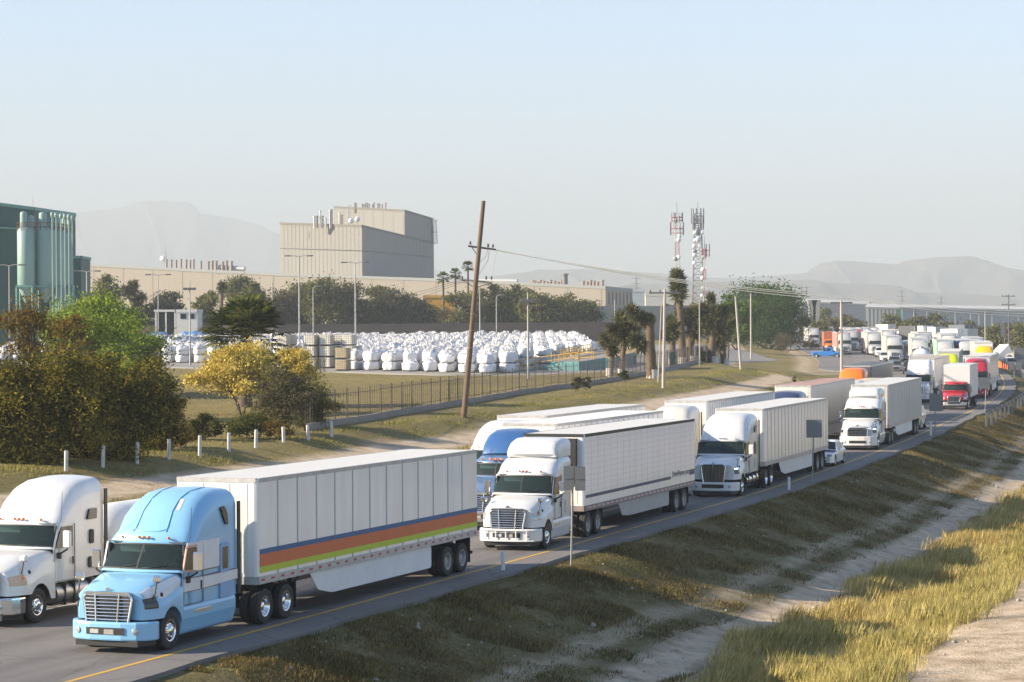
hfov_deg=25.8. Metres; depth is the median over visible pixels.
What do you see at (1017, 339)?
shrub
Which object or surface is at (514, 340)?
bags
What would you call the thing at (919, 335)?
semi truck
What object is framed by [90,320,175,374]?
tree
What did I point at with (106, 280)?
tree
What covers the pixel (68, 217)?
fill pipe
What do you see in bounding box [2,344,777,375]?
yard pavement
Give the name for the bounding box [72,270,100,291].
yard lamp
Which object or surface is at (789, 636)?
tall grass
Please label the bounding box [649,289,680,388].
concrete pole
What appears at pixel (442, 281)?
fan palm
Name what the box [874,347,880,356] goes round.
sport utility car
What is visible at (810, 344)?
bush
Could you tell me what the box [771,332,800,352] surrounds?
bush
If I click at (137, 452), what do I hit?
fence post
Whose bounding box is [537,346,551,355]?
bulk bag
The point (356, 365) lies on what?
bulk bag
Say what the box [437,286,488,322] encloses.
tree
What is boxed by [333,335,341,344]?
caged crate
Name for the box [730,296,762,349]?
tree
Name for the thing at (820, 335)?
road sign
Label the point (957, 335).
semi truck
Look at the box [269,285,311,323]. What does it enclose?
tree
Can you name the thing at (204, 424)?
bush
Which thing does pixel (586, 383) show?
bush
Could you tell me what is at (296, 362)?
tree
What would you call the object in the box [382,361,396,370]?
bulk bag
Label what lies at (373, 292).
tree
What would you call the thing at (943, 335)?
semi truck
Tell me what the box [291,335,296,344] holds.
caged crate
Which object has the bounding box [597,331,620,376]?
yucca
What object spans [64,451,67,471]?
fence post
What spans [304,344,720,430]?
iron fence
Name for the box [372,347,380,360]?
bulk bag
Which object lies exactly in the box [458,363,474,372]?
bulk bag
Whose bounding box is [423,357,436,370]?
bulk bag
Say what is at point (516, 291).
tree
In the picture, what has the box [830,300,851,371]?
concrete pole
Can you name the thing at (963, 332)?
cargo trailer
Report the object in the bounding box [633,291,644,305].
warehouse
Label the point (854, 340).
semi truck
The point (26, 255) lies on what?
silo
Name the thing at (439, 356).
bulk bag
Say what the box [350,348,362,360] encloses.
bulk bag
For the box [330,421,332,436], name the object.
fence post
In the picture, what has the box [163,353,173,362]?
bulk bag
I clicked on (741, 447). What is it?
semi truck
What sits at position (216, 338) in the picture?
power line
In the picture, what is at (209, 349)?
bulk bag
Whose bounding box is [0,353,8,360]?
bulk bag
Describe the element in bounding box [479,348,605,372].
loading ramp
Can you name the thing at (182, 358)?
bulk bag
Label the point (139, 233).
hills
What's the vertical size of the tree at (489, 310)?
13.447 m
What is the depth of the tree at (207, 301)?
464.49 m
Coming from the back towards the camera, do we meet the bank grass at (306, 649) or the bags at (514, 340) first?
the bags at (514, 340)
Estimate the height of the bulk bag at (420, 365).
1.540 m
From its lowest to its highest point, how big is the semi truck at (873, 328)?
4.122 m
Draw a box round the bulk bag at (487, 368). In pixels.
[479,362,493,372]
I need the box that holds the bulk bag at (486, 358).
[477,352,493,363]
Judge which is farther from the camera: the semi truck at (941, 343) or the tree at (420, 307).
the tree at (420, 307)
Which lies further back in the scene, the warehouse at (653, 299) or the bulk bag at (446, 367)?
the warehouse at (653, 299)
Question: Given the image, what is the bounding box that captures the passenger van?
[1003,357,1016,364]
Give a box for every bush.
[171,422,203,447]
[184,410,226,439]
[222,407,272,438]
[260,417,295,439]
[286,373,345,427]
[570,376,582,391]
[580,377,591,389]
[617,370,629,382]
[697,350,706,363]
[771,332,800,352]
[798,338,821,349]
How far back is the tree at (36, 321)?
149.20 m
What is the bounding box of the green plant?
[0,196,90,346]
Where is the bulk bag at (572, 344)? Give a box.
[568,341,581,351]
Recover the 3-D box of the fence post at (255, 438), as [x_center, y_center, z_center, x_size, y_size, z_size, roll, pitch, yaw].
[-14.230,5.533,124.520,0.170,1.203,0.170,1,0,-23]
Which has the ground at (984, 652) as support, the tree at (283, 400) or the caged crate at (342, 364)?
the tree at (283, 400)
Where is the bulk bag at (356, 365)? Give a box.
[351,360,362,369]
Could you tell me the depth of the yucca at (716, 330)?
299.52 m
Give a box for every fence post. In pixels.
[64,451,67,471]
[101,445,104,467]
[135,442,138,463]
[167,439,170,459]
[198,435,201,456]
[227,433,230,451]
[254,430,257,447]
[281,427,284,442]
[306,425,309,440]
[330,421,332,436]
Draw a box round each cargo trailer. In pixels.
[876,324,895,329]
[899,326,916,339]
[917,326,932,330]
[927,327,945,338]
[940,329,967,337]
[949,325,973,328]
[968,329,977,335]
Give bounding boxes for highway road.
[0,340,1015,681]
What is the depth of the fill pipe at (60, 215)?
333.49 m
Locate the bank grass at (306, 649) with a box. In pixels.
[185,397,1023,681]
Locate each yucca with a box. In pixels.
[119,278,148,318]
[215,280,226,326]
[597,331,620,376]
[603,308,643,372]
[622,300,659,377]
[658,318,683,363]
[662,300,712,360]
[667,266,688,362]
[701,291,735,362]
[706,313,735,364]
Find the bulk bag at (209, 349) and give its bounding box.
[207,345,219,354]
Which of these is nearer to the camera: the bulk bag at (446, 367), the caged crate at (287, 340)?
the bulk bag at (446, 367)
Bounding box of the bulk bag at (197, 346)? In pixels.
[193,343,205,354]
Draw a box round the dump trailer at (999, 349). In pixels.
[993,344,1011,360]
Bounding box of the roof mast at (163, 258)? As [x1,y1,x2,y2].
[160,242,166,265]
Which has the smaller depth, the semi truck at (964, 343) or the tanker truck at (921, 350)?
the tanker truck at (921, 350)
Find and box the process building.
[280,202,437,277]
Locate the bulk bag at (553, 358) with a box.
[552,352,562,360]
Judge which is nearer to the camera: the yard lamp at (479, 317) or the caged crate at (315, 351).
the caged crate at (315, 351)
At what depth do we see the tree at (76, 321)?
147.94 m
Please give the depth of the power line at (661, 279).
182.21 m
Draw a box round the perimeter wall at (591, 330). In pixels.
[138,322,617,340]
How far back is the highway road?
69.78 m
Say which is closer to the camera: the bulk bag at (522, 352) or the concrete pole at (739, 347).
the concrete pole at (739, 347)
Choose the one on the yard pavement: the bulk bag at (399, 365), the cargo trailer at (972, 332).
the bulk bag at (399, 365)
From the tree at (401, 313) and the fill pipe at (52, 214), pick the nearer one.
the fill pipe at (52, 214)
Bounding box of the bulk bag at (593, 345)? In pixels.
[583,340,596,350]
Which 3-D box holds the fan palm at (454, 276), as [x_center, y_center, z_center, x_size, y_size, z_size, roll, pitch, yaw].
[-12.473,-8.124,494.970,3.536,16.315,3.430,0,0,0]
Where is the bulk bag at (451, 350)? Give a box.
[440,347,456,360]
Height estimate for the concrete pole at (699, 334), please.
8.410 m
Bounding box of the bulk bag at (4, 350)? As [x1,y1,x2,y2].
[0,345,10,353]
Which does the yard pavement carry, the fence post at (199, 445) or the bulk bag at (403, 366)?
the bulk bag at (403, 366)
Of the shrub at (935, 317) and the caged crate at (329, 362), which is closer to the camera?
the caged crate at (329, 362)
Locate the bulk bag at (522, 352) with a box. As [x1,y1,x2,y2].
[518,347,531,357]
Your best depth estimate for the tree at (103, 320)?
188.16 m
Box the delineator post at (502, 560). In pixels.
[501,551,504,569]
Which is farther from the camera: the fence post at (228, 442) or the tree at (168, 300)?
the tree at (168, 300)
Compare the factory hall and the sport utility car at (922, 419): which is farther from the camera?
the factory hall
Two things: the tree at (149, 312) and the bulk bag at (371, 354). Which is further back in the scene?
the tree at (149, 312)
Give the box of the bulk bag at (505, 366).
[499,363,514,372]
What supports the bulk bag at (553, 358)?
on the yard pavement
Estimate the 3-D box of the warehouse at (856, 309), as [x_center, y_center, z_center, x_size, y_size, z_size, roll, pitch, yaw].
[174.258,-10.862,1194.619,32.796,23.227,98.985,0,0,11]
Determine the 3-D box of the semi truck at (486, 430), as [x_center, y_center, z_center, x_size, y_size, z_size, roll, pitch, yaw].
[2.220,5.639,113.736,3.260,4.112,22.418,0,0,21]
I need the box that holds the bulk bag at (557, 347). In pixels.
[551,343,563,353]
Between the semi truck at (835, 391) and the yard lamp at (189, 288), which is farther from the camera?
the yard lamp at (189, 288)
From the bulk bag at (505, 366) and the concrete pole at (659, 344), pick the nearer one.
the concrete pole at (659, 344)
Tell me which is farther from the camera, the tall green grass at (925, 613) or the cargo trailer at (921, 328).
the cargo trailer at (921, 328)
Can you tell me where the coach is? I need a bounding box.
[902,340,907,359]
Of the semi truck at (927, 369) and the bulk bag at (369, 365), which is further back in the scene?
the bulk bag at (369, 365)
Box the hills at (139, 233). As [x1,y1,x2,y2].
[75,200,473,279]
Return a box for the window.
[180,314,185,318]
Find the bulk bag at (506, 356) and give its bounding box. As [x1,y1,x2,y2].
[499,349,514,362]
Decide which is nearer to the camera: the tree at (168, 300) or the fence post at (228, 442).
the fence post at (228, 442)
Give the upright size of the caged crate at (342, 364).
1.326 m
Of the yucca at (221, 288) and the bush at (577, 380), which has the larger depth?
the yucca at (221, 288)
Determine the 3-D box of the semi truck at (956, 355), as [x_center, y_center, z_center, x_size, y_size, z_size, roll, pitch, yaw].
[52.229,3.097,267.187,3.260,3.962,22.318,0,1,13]
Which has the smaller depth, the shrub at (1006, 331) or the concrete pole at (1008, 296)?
the concrete pole at (1008, 296)
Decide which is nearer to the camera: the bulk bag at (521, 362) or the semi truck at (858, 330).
the bulk bag at (521, 362)
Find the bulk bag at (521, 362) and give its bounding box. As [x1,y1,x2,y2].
[518,356,530,365]
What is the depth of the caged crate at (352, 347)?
271.41 m
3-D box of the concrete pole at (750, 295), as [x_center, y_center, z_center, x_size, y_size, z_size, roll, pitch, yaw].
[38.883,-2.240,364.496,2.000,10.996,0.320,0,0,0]
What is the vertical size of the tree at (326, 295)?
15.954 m
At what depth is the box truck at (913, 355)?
258.51 m
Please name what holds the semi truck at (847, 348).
on the highway road
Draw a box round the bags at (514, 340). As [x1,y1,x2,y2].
[10,330,588,369]
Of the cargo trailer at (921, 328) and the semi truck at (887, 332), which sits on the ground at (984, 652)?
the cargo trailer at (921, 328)
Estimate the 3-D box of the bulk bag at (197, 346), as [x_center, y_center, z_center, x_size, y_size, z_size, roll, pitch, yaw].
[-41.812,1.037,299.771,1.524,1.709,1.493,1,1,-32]
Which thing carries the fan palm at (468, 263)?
on the ground at (984, 652)
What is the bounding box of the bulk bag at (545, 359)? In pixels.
[538,355,550,363]
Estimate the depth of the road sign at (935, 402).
165.44 m
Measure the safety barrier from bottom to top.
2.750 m
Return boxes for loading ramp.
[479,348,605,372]
[560,343,636,367]
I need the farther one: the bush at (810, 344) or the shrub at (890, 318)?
the shrub at (890, 318)
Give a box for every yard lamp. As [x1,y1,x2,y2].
[0,264,25,360]
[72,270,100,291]
[145,274,170,335]
[183,280,195,365]
[285,255,312,342]
[313,286,322,334]
[341,262,368,334]
[479,290,480,337]
[496,294,504,337]
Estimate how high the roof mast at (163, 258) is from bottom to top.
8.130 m
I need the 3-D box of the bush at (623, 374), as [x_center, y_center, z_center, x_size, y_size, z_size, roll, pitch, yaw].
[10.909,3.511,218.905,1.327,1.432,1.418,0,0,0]
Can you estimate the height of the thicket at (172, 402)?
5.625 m
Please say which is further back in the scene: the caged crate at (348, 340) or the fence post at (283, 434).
the caged crate at (348, 340)
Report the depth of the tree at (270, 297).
490.68 m
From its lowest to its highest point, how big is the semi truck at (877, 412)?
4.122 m
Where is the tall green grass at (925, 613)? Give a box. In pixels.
[754,513,1023,681]
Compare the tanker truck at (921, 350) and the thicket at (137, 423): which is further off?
the tanker truck at (921, 350)
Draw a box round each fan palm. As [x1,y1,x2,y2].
[436,271,449,320]
[448,268,461,311]
[462,261,473,296]
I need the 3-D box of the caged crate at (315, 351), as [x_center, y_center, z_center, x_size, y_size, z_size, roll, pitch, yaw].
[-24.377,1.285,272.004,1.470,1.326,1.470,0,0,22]
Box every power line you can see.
[0,280,462,359]
[3,280,458,354]
[5,280,466,365]
[496,250,836,296]
[497,250,850,300]
[522,254,832,294]
[833,294,1007,310]
[843,297,1023,313]
[851,300,1012,315]
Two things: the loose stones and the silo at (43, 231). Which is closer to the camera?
the loose stones
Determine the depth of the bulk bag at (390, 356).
259.05 m
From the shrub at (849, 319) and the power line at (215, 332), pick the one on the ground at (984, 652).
the shrub at (849, 319)
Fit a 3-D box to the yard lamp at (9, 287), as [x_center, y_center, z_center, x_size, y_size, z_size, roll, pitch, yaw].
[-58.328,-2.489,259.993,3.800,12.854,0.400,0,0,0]
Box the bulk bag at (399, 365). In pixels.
[396,360,401,369]
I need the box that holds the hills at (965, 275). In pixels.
[488,256,1023,301]
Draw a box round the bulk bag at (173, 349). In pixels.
[162,345,174,354]
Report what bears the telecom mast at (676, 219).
on the ground at (984, 652)
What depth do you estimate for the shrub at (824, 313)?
719.14 m
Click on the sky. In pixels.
(806, 134)
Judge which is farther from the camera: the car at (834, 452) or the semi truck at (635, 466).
the car at (834, 452)
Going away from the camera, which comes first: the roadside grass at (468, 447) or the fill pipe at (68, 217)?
the roadside grass at (468, 447)
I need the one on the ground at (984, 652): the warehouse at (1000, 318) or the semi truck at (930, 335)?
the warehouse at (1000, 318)
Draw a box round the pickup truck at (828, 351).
[811,347,839,356]
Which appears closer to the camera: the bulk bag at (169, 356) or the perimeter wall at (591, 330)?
the bulk bag at (169, 356)
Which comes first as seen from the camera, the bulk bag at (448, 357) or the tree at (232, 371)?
the tree at (232, 371)
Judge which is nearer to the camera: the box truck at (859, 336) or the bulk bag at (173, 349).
the bulk bag at (173, 349)
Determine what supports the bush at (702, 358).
on the ground at (984, 652)
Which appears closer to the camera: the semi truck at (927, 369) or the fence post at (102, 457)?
the fence post at (102, 457)
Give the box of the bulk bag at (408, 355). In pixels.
[403,349,416,361]
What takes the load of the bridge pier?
on the ground at (984, 652)
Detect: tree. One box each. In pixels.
[0,288,76,363]
[27,284,185,372]
[44,311,97,360]
[90,273,128,309]
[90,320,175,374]
[128,302,154,324]
[145,289,187,316]
[177,334,287,414]
[190,287,226,324]
[194,292,294,406]
[218,272,254,304]
[235,281,274,310]
[243,363,321,429]
[262,293,276,312]
[262,345,330,384]
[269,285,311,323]
[282,278,325,323]
[291,269,353,323]
[333,278,381,323]
[353,283,393,323]
[370,282,421,323]
[396,289,442,322]
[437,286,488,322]
[466,282,519,322]
[498,283,537,322]
[503,288,567,322]
[553,291,599,322]
[561,297,611,321]
[716,293,742,358]
[718,273,823,348]
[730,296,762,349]
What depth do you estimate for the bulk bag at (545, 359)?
286.61 m
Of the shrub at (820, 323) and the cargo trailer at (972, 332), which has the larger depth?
the shrub at (820, 323)
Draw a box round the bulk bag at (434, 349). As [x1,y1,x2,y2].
[422,347,438,359]
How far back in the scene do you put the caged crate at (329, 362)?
271.32 m
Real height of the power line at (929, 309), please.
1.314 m
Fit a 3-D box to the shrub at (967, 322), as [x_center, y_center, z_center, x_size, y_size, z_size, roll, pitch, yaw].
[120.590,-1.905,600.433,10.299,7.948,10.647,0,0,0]
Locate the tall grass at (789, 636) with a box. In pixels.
[616,483,1023,681]
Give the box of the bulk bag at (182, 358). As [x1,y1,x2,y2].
[175,355,188,362]
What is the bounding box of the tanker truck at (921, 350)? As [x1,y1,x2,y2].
[912,346,929,353]
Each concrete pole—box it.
[519,292,535,378]
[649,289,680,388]
[657,304,661,381]
[699,300,700,367]
[725,297,746,369]
[745,293,756,358]
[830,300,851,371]
[978,311,992,340]
[1002,294,1015,345]
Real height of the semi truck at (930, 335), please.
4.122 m
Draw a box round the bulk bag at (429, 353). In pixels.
[422,349,436,361]
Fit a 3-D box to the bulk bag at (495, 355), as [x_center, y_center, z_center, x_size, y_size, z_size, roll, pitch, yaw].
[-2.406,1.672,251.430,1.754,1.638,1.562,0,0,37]
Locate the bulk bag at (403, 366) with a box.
[402,360,405,370]
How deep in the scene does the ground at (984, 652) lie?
99.93 m
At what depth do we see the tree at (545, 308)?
486.49 m
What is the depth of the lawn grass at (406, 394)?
200.34 m
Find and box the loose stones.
[276,452,1020,681]
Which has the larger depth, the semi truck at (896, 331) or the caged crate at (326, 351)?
the semi truck at (896, 331)
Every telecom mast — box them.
[670,212,683,267]
[691,202,704,302]
[699,236,709,302]
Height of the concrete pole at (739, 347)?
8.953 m
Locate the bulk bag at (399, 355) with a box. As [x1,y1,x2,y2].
[391,348,402,360]
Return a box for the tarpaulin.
[181,331,200,335]
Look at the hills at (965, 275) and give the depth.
7285.13 m
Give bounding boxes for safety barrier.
[998,361,1023,371]
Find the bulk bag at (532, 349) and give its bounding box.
[523,345,533,356]
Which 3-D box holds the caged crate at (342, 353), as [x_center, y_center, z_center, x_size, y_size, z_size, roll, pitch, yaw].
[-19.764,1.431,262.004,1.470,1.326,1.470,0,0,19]
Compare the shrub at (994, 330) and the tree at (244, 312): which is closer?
the tree at (244, 312)
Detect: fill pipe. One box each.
[50,212,53,315]
[54,213,57,316]
[59,213,62,307]
[63,214,66,306]
[67,215,70,304]
[70,215,73,303]
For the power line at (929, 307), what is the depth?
253.59 m
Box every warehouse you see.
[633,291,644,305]
[645,291,695,305]
[801,299,870,324]
[864,304,1023,328]
[865,305,902,326]
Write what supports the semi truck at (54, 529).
on the highway road
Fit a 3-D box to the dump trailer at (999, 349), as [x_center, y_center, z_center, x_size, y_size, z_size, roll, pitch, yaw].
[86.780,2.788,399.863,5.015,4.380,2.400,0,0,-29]
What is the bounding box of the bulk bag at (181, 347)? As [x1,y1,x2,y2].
[176,344,188,354]
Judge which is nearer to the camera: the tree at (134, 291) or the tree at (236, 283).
the tree at (134, 291)
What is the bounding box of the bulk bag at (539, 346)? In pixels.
[535,342,546,354]
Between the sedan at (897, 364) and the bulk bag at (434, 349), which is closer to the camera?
the bulk bag at (434, 349)
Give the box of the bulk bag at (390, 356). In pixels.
[381,350,397,361]
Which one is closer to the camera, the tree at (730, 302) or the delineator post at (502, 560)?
the delineator post at (502, 560)
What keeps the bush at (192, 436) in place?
on the ground at (984, 652)
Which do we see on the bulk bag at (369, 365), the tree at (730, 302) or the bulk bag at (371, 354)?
the bulk bag at (371, 354)
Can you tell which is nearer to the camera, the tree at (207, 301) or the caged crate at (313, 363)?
the caged crate at (313, 363)
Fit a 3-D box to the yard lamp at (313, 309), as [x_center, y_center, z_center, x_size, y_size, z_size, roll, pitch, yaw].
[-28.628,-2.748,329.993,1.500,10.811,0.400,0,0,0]
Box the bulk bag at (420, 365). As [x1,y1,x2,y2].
[417,361,421,370]
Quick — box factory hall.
[90,259,632,323]
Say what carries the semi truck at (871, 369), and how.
on the highway road
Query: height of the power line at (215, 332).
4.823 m
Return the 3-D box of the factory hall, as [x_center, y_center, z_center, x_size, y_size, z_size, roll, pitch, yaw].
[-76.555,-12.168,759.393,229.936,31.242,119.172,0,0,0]
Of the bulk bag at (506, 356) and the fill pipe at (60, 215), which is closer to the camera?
the bulk bag at (506, 356)
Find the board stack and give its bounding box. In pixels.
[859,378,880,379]
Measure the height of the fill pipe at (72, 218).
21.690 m
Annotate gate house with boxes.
[154,309,202,334]
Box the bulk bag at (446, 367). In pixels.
[438,362,454,371]
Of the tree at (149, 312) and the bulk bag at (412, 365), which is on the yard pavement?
the bulk bag at (412, 365)
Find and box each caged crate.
[276,335,291,345]
[276,346,291,354]
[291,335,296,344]
[303,335,318,345]
[303,346,318,356]
[309,357,318,367]
[319,335,334,345]
[319,346,334,356]
[319,357,334,367]
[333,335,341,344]
[335,348,350,358]
[335,359,350,370]
[341,335,356,345]
[341,346,355,348]
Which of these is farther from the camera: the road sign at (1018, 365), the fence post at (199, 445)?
the road sign at (1018, 365)
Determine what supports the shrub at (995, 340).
on the ground at (984, 652)
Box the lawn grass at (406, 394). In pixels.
[131,369,718,450]
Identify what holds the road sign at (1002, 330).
on the ground at (984, 652)
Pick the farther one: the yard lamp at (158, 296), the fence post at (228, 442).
the yard lamp at (158, 296)
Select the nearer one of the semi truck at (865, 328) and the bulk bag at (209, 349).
the bulk bag at (209, 349)
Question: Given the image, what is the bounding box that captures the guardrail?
[985,361,1023,427]
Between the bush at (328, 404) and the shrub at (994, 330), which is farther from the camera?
the shrub at (994, 330)
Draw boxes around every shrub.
[794,313,814,337]
[798,319,834,339]
[819,303,835,321]
[826,316,848,330]
[835,313,864,326]
[847,319,870,326]
[878,312,902,326]
[898,318,919,325]
[903,313,931,325]
[918,311,947,326]
[933,318,960,328]
[962,319,975,326]
[974,324,984,335]
[978,333,1011,350]
[981,322,1005,340]
[998,321,1023,350]
[1005,323,1023,351]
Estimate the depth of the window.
439.94 m
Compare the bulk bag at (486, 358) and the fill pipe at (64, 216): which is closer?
the bulk bag at (486, 358)
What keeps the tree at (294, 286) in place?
on the ground at (984, 652)
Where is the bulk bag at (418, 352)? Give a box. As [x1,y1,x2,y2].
[408,347,420,361]
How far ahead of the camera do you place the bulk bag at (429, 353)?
256.32 m
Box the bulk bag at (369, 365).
[362,359,378,369]
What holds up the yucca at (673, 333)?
on the ground at (984, 652)
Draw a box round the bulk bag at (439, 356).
[437,350,454,361]
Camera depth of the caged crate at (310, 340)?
271.42 m
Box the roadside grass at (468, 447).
[102,442,471,504]
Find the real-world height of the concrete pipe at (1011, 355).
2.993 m
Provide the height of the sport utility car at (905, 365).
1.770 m
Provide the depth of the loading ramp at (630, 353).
280.69 m
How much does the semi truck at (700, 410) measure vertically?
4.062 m
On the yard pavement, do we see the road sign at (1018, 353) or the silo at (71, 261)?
the silo at (71, 261)
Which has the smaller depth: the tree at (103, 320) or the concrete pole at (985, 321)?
the tree at (103, 320)
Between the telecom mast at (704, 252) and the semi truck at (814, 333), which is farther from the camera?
the telecom mast at (704, 252)
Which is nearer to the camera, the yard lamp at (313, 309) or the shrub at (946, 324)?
the yard lamp at (313, 309)
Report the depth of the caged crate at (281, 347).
271.39 m
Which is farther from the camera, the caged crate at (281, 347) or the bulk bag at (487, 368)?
the caged crate at (281, 347)
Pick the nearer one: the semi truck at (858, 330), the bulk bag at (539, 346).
the bulk bag at (539, 346)
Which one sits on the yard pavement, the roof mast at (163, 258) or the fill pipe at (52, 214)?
the fill pipe at (52, 214)
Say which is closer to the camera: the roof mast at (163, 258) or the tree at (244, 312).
the tree at (244, 312)
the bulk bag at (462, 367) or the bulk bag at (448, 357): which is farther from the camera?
the bulk bag at (448, 357)
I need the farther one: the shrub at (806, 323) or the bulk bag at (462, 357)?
the shrub at (806, 323)
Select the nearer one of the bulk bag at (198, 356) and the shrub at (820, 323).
the bulk bag at (198, 356)
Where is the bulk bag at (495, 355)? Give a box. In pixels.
[483,349,498,362]
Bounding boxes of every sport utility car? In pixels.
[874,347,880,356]
[901,361,908,373]
[918,405,925,429]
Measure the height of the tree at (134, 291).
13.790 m
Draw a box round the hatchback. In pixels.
[879,352,886,360]
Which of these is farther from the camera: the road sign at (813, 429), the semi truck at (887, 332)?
the semi truck at (887, 332)
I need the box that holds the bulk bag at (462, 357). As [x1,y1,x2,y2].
[458,352,474,363]
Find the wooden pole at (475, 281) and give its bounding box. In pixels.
[461,201,496,417]
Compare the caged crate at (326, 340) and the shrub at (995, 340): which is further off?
the shrub at (995, 340)
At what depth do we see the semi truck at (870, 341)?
417.54 m
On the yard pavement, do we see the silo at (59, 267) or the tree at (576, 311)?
the silo at (59, 267)
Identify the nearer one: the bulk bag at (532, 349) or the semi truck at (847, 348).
the bulk bag at (532, 349)
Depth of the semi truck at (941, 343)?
329.97 m
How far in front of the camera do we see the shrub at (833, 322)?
573.66 m
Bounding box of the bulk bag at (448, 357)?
[441,351,454,362]
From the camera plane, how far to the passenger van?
393.26 m
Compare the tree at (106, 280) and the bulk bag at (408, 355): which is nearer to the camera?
the bulk bag at (408, 355)
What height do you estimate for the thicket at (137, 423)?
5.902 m
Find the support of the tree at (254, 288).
on the ground at (984, 652)
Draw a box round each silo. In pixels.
[16,211,36,337]
[34,212,57,340]
[50,212,64,316]
[58,213,70,318]
[66,214,74,307]
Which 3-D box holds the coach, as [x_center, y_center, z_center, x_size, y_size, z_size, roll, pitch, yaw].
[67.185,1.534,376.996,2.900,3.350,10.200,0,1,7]
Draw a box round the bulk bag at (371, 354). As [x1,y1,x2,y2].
[363,347,377,361]
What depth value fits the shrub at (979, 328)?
587.56 m
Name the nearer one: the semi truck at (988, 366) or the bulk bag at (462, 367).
the semi truck at (988, 366)
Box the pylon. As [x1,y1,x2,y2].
[897,290,906,303]
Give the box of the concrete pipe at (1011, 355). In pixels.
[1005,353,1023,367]
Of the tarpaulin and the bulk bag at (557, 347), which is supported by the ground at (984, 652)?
the tarpaulin
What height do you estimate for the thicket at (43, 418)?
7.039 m
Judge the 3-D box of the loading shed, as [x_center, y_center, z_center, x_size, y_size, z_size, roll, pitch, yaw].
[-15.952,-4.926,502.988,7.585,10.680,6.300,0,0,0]
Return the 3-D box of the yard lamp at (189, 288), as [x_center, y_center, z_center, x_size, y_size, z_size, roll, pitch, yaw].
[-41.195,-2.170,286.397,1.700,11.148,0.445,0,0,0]
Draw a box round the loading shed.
[423,295,454,322]
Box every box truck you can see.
[822,331,835,349]
[857,332,860,343]
[907,354,933,368]
[938,363,977,408]
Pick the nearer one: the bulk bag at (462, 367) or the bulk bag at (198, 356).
the bulk bag at (462, 367)
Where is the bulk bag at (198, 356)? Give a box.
[194,353,205,362]
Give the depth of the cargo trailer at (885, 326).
597.67 m
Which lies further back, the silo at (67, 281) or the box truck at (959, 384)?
the silo at (67, 281)
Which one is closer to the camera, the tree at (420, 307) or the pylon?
the tree at (420, 307)
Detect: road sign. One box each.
[564,466,584,565]
[806,420,821,482]
[819,330,822,345]
[929,394,942,433]
[978,377,989,411]
[1001,324,1004,369]
[1009,361,1021,377]
[1014,348,1023,374]
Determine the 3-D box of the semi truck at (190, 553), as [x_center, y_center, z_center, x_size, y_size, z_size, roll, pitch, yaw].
[-6.375,5.881,67.598,3.261,4.122,22.404,0,0,21]
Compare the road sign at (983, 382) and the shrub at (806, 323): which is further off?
the shrub at (806, 323)
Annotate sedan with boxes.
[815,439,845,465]
[887,356,900,360]
[893,360,902,370]
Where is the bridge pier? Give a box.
[803,300,820,339]
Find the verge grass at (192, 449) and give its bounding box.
[0,367,838,503]
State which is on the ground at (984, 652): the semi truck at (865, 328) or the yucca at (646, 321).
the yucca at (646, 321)
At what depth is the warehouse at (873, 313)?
783.95 m
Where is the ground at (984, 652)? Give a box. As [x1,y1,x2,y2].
[0,338,1023,681]
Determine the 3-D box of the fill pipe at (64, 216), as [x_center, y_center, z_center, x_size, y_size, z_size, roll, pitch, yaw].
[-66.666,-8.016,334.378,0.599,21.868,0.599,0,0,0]
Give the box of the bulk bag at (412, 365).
[405,358,418,370]
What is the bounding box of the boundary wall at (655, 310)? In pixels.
[595,306,730,338]
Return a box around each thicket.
[0,328,139,463]
[46,348,179,460]
[131,350,198,450]
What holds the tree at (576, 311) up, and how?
on the ground at (984, 652)
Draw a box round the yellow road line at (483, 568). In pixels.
[65,374,1004,681]
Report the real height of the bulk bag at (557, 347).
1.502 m
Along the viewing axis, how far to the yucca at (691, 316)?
291.65 m
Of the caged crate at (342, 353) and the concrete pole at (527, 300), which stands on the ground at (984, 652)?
the concrete pole at (527, 300)
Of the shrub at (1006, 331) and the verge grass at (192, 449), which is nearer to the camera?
the verge grass at (192, 449)
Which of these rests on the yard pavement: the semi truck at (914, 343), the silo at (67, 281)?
the silo at (67, 281)
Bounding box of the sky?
[0,0,1023,278]
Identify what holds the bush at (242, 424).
on the ground at (984, 652)
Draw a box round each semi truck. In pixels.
[0,475,138,622]
[73,449,477,649]
[470,410,663,525]
[471,404,644,458]
[480,418,694,548]
[655,391,774,460]
[691,398,827,495]
[775,378,854,434]
[804,328,819,343]
[832,332,851,353]
[837,377,921,448]
[839,361,893,379]
[843,330,858,349]
[846,328,862,331]
[855,327,869,330]
[861,331,880,354]
[868,327,878,330]
[875,330,894,334]
[881,335,902,361]
[888,329,898,334]
[906,355,949,401]
[908,333,930,353]
[908,337,928,360]
[910,331,932,352]
[932,338,953,354]
[933,333,955,338]
[937,332,959,337]
[937,348,962,362]
[952,338,974,362]
[961,336,983,340]
[965,353,998,397]
[970,341,992,353]
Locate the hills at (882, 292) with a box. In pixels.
[619,279,1023,318]
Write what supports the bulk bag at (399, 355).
on the bulk bag at (399, 365)

